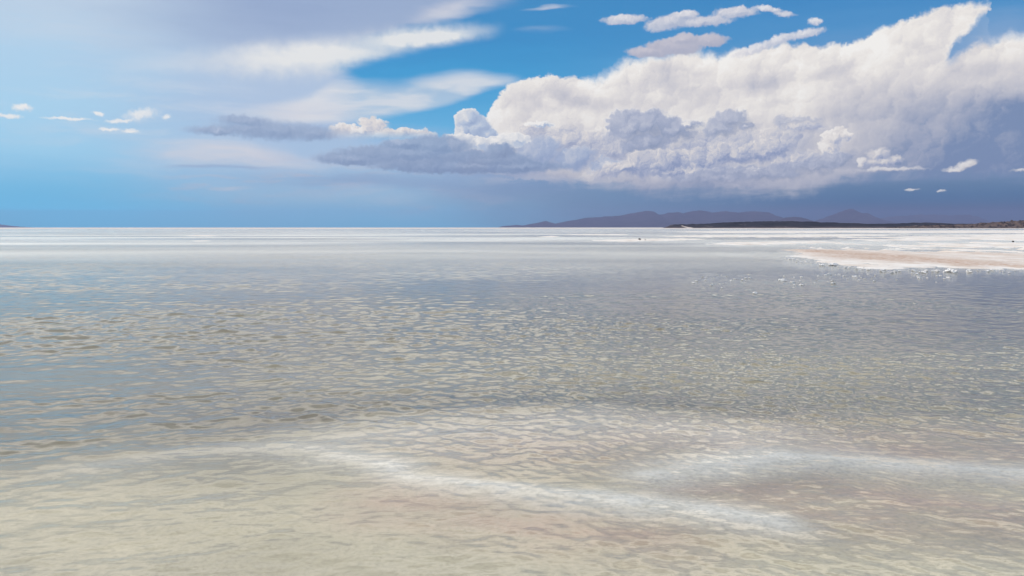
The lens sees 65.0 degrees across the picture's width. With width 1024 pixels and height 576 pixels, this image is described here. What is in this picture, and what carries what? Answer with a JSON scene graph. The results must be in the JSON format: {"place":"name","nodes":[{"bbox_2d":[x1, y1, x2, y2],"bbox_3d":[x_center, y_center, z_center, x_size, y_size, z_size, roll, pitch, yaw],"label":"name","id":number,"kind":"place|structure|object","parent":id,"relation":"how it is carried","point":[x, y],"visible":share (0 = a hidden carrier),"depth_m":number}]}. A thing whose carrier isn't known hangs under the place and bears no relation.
{"place":"outdoors","nodes":[
{"label":"outdoors","id":0,"kind":"place"},
{"bbox_2d":[0,227,1023,575],"bbox_3d":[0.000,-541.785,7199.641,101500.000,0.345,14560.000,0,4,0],"label":"lake bed","id":1,"kind":"object","parent":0,"point":[400,495],"visible":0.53,"depth_m":6.84},
{"bbox_2d":[178,235,214,236],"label":"salt bank","id":2,"kind":"structure","parent":1,"relation":"on","point":[199,235],"depth_m":159.40},
{"bbox_2d":[568,234,628,235],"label":"salt bank","id":3,"kind":"structure","parent":1,"relation":"on","point":[598,234],"depth_m":180.88},
{"bbox_2d":[590,238,709,242],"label":"salt bank","id":4,"kind":"structure","parent":1,"relation":"on","point":[653,239],"depth_m":105.42},
{"bbox_2d":[667,234,885,237],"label":"salt bank","id":5,"kind":"structure","parent":1,"relation":"on","point":[775,236],"depth_m":155.68},
{"bbox_2d":[714,241,843,244],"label":"salt bank","id":6,"kind":"structure","parent":1,"relation":"on","point":[768,243],"depth_m":85.40},
{"bbox_2d":[685,230,1023,233],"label":"salt bank","id":7,"kind":"structure","parent":1,"relation":"on","point":[945,231],"depth_m":305.27},
{"bbox_2d":[710,242,1023,274],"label":"salt bank","id":8,"kind":"structure","parent":1,"relation":"on","point":[895,258],"depth_m":45.31},
{"bbox_2d":[0,229,1023,457],"bbox_3d":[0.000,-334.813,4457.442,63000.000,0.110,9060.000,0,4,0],"label":"lake water","id":9,"kind":"structure","parent":0,"point":[1004,295],"depth_m":23.53},
{"bbox_2d":[0,0,1023,226],"label":"sky","id":10,"kind":"structure","parent":0,"point":[114,113]},
{"bbox_2d":[501,210,782,226],"bbox_3d":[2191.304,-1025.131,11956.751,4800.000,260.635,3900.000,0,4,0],"label":"mountain range","id":11,"kind":"structure","parent":0,"point":[646,219],"depth_m":11382.09},
{"bbox_2d":[776,217,816,221],"bbox_3d":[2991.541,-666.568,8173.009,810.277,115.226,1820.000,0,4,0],"label":"foothill","id":12,"kind":"structure","parent":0,"point":[800,219],"depth_m":8066.79},
{"bbox_2d":[664,221,958,227],"bbox_3d":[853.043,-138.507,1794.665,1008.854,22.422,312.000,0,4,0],"label":"headland","id":13,"kind":"structure","parent":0,"point":[779,224],"depth_m":1748.15},
{"bbox_2d":[817,209,896,223],"bbox_3d":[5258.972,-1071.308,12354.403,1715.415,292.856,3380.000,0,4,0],"label":"pointed mountain","id":14,"kind":"structure","parent":0,"point":[850,216],"depth_m":11928.93},
{"bbox_2d":[829,235,1023,241],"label":"salt bank","id":15,"kind":"structure","parent":0,"point":[974,237],"depth_m":118.63},
{"bbox_2d":[880,214,989,223],"bbox_3d":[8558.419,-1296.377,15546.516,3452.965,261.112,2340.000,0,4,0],"label":"ridge","id":16,"kind":"structure","parent":0,"point":[953,219],"depth_m":15254.25},
{"bbox_2d":[892,220,1023,227],"bbox_3d":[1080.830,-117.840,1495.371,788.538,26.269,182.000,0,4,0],"label":"rocky rise","id":17,"kind":"structure","parent":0,"point":[1013,224],"depth_m":1477.65},
{"bbox_2d":[886,220,1023,227],"bbox_3d":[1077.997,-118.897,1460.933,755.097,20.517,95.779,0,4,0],"label":"scrub","id":18,"kind":"object","parent":17,"relation":"on","point":[959,225],"visible":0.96,"depth_m":1475.83}
]}

